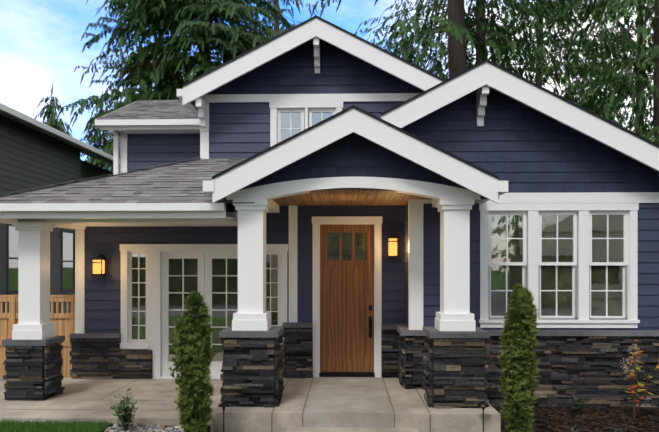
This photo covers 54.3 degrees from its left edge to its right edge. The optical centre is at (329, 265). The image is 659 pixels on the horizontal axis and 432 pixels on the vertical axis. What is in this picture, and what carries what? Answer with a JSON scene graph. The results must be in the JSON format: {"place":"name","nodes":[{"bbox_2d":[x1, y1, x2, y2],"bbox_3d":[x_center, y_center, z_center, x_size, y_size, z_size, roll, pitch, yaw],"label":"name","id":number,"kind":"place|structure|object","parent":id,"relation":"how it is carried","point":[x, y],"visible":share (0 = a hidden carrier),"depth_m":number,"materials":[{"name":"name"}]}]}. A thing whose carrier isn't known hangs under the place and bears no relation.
{"place":"outdoors","nodes":[
{"label":"outdoors","id":0,"kind":"place"},
{"bbox_2d":[0,417,110,431],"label":"lawn grass","id":1,"kind":"structure","parent":0,"point":[46,424],"depth_m":7.68,"materials":[{"name":"green plant"}]},
{"bbox_2d":[0,115,112,312],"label":"neighbour house walls","id":2,"kind":"structure","parent":0,"point":[30,158],"depth_m":16.67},
{"bbox_2d":[6,224,74,293],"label":"neighbour window frames","id":3,"kind":"structure","parent":2,"relation":"attached to","point":[7,266],"depth_m":15.56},
{"bbox_2d":[9,226,74,290],"bbox_3d":[-7.703,-1.210,17.928,0.618,3.800,5.401,0,0,-8],"label":"window glass","id":4,"kind":"object","parent":3,"relation":"in","point":[68,255],"visible":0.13,"depth_m":18.33,"materials":[{"name":"clear glass"}]},
{"bbox_2d":[0,111,119,167],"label":"neighbour roof","id":5,"kind":"structure","parent":2,"relation":"on","point":[91,154],"depth_m":17.23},
{"bbox_2d":[0,103,119,164],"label":"roof fascia","id":6,"kind":"structure","parent":5,"relation":"attached to","point":[5,109],"depth_m":16.18,"materials":[{"name":"white wood"}]},
{"bbox_2d":[0,100,254,205],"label":"roof shingles","id":7,"kind":"object","parent":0,"point":[186,179],"visible":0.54,"depth_m":9.38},
{"bbox_2d":[0,0,654,160],"label":"sky","id":8,"kind":"structure","parent":0,"point":[41,45],"materials":[{"name":"blue"}]},
{"label":"ground","id":9,"kind":"structure","parent":0,"visible":0},
{"bbox_2d":[0,295,74,377],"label":"cedar fence","id":10,"kind":"object","parent":9,"relation":"on","point":[64,324],"visible":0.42,"depth_m":11.18,"materials":[{"name":"brown wood"}]},
{"bbox_2d":[34,83,71,135],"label":"fir tree","id":11,"kind":"object","parent":9,"relation":"on","point":[50,113],"visible":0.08,"depth_m":40.28,"materials":[{"name":"green plant"}]},
{"bbox_2d":[1,422,112,431],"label":"lawn terrace","id":12,"kind":"structure","parent":9,"relation":"on","point":[106,426],"depth_m":7.72,"materials":[{"name":"green plant"}]},
{"bbox_2d":[81,90,119,173],"bbox_3d":[-13.282,-4.105,38.282,5.468,12.705,5.935,0,0,1],"label":"fir tree","id":13,"kind":"object","parent":9,"relation":"on","point":[101,142],"visible":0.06,"depth_m":37.97,"materials":[{"name":"green plant"}]},
{"bbox_2d":[74,1,226,168],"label":"fir tree","id":14,"kind":"object","parent":9,"relation":"on","point":[147,41],"visible":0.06,"depth_m":33.50,"materials":[{"name":"green plant"}]},
{"bbox_2d":[56,0,293,168],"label":"fir tree","id":15,"kind":"object","parent":9,"relation":"on","point":[203,32],"visible":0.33,"depth_m":26.63,"materials":[{"name":"green plant"}]},
{"bbox_2d":[0,377,500,431],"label":"concrete patio","id":16,"kind":"structure","parent":9,"relation":"on","point":[156,399],"depth_m":8.24,"materials":[{"name":"beige concrete"}]},
{"bbox_2d":[0,377,430,431],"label":"concrete joints","id":17,"kind":"object","parent":16,"relation":"in","point":[274,407],"visible":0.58,"depth_m":8.40,"materials":[{"name":"grey concrete"}]},
{"bbox_2d":[303,377,393,427],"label":"walkway","id":18,"kind":"structure","parent":16,"relation":"on","point":[347,401],"depth_m":8.52,"materials":[{"name":"grey concrete"}]},
{"bbox_2d":[119,101,639,378],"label":"window door frames","id":19,"kind":"structure","parent":16,"relation":"on","point":[158,257],"depth_m":10.62,"materials":[{"name":"white wood"}]},
{"bbox_2d":[304,110,308,129],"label":"window interiors","id":20,"kind":"object","parent":19,"relation":"in","point":[304,119],"depth_m":10.79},
{"bbox_2d":[320,224,373,371],"bbox_3d":[0.291,0.538,10.709,0.900,2.455,0.075,0,0,1],"label":"entry door","id":21,"kind":"structure","parent":19,"relation":"attached to","point":[346,301],"depth_m":10.71,"materials":[{"name":"brown wood"}]},
{"bbox_2d":[328,232,365,260],"bbox_3d":[0.292,-0.325,10.722,0.650,0.470,0.001,0,0,1],"label":"door window","id":22,"kind":"structure","parent":21,"relation":"in","point":[333,246],"depth_m":10.72,"materials":[{"name":"clear glass"}]},
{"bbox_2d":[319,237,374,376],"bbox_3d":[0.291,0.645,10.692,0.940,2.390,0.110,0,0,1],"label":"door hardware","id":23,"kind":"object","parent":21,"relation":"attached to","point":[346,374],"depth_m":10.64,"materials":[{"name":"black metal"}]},
{"bbox_2d":[132,112,623,360],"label":"window glass panes","id":24,"kind":"object","parent":19,"relation":"in","point":[564,272],"visible":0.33,"depth_m":9.72,"materials":[{"name":"clear glass"}]},
{"bbox_2d":[488,265,626,318],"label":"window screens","id":25,"kind":"object","parent":19,"relation":"attached to","point":[575,295],"depth_m":9.66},
{"bbox_2d":[261,0,317,35],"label":"fir tree","id":26,"kind":"object","parent":9,"relation":"on","point":[275,28],"visible":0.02,"depth_m":35.95,"materials":[{"name":"green plant"}]},
{"bbox_2d":[84,101,658,332],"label":"lap siding","id":27,"kind":"object","parent":9,"relation":"on","point":[240,130],"visible":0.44,"depth_m":10.67,"materials":[{"name":"blue wood"}]},
{"bbox_2d":[91,255,105,275],"bbox_3d":[-3.814,-0.014,10.633,0.194,0.352,0.218,0,0,1],"label":"wall lantern","id":28,"kind":"object","parent":27,"relation":"on","point":[98,265],"depth_m":10.54,"materials":[{"name":"yellow glass"}]},
{"bbox_2d":[190,39,312,109],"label":"roof soffits","id":29,"kind":"object","parent":27,"relation":"on","point":[193,103],"visible":0.02,"depth_m":10.68,"materials":[{"name":"white wood"}]},
{"bbox_2d":[182,15,658,178],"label":"drip edges","id":30,"kind":"object","parent":29,"relation":"attached to","point":[402,103],"visible":0.71,"depth_m":9.16,"materials":[{"name":"black"}]},
{"bbox_2d":[386,235,398,257],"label":"wall lantern","id":31,"kind":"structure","parent":27,"relation":"attached to","point":[392,246],"depth_m":10.42,"materials":[{"name":"yellow glass"}]},
{"bbox_2d":[111,407,658,431],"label":"mulch beds","id":32,"kind":"object","parent":9,"relation":"on","point":[209,427],"visible":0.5,"depth_m":8.65,"materials":[{"name":"brown wood mulch"}]},
{"bbox_2d":[104,423,206,431],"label":"river rocks","id":33,"kind":"object","parent":32,"relation":"on","point":[146,428],"visible":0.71,"depth_m":7.69,"materials":[{"name":"grey stone"}]},
{"bbox_2d":[109,388,138,430],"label":"sage shrub","id":34,"kind":"object","parent":33,"relation":"on","point":[125,417],"visible":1,"depth_m":7.55,"materials":[{"name":"green plant"}]},
{"bbox_2d":[168,289,216,431],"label":"columnar yew","id":35,"kind":"object","parent":32,"relation":"on","point":[191,344],"visible":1,"depth_m":7.23,"materials":[{"name":"green plant"}]},
{"bbox_2d":[218,401,229,431],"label":"path light","id":36,"kind":"object","parent":32,"relation":"on","point":[223,404],"visible":1,"depth_m":7.90,"materials":[{"name":"black metal"}]},
{"bbox_2d":[3,327,658,409],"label":"stone veneer","id":37,"kind":"object","parent":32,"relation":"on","point":[448,373],"visible":0.9,"depth_m":9.51,"materials":[{"name":"black stone"}]},
{"bbox_2d":[2,322,658,345],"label":"stone caps","id":38,"kind":"object","parent":37,"relation":"on","point":[278,331],"visible":0.83,"depth_m":9.45,"materials":[{"name":"grey stone"}]},
{"bbox_2d":[0,18,658,339],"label":"house trim","id":39,"kind":"structure","parent":38,"relation":"on","point":[34,224],"depth_m":9.09,"materials":[{"name":"white wood"}]},
{"bbox_2d":[240,187,468,205],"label":"porch ceiling planks","id":40,"kind":"object","parent":39,"relation":"on","point":[354,197],"visible":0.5,"depth_m":9.52,"materials":[{"name":"brown wood"}]},
{"bbox_2d":[206,39,658,198],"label":"gable shingles","id":41,"kind":"object","parent":39,"relation":"on","point":[519,147],"visible":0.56,"depth_m":9.64,"materials":[{"name":"blue wood"}]},
{"bbox_2d":[477,401,488,431],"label":"path light","id":42,"kind":"object","parent":32,"relation":"on","point":[483,404],"visible":1,"depth_m":7.82,"materials":[{"name":"black metal"}]},
{"bbox_2d":[496,281,539,431],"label":"columnar yew","id":43,"kind":"object","parent":32,"relation":"on","point":[519,363],"visible":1,"depth_m":7.38,"materials":[{"name":"green plant"}]},
{"bbox_2d":[568,390,587,414],"bbox_3d":[3.524,1.945,9.123,0.270,0.355,0.230,0,0,16],"label":"green shrub","id":44,"kind":"object","parent":32,"relation":"on","point":[579,408],"visible":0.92,"depth_m":9.12,"materials":[{"name":"green plant"}]},
{"bbox_2d":[620,340,658,417],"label":"shrub","id":45,"kind":"object","parent":32,"relation":"on","point":[636,375],"visible":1,"depth_m":8.96,"materials":[{"name":"orange plant"}]},
{"bbox_2d":[310,0,574,77],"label":"foliage","id":46,"kind":"object","parent":9,"relation":"on","point":[457,44],"visible":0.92,"depth_m":21.57,"materials":[{"name":"green plant"}]},
{"bbox_2d":[380,0,622,106],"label":"foliage","id":47,"kind":"object","parent":9,"relation":"on","point":[441,74],"visible":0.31,"depth_m":24.86,"materials":[{"name":"green plant"}]},
{"bbox_2d":[464,0,652,128],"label":"foliage","id":48,"kind":"object","parent":9,"relation":"on","point":[573,66],"visible":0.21,"depth_m":26.91,"materials":[{"name":"green plant"}]},
{"bbox_2d":[489,0,658,144],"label":"foliage","id":49,"kind":"object","parent":9,"relation":"on","point":[644,82],"visible":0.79,"depth_m":23.84,"materials":[{"name":"green plant"}]},
{"bbox_2d":[560,0,653,138],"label":"tree","id":50,"kind":"object","parent":9,"relation":"on","point":[641,133],"visible":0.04,"depth_m":33.37,"materials":[{"name":"green plant"}]}
]}

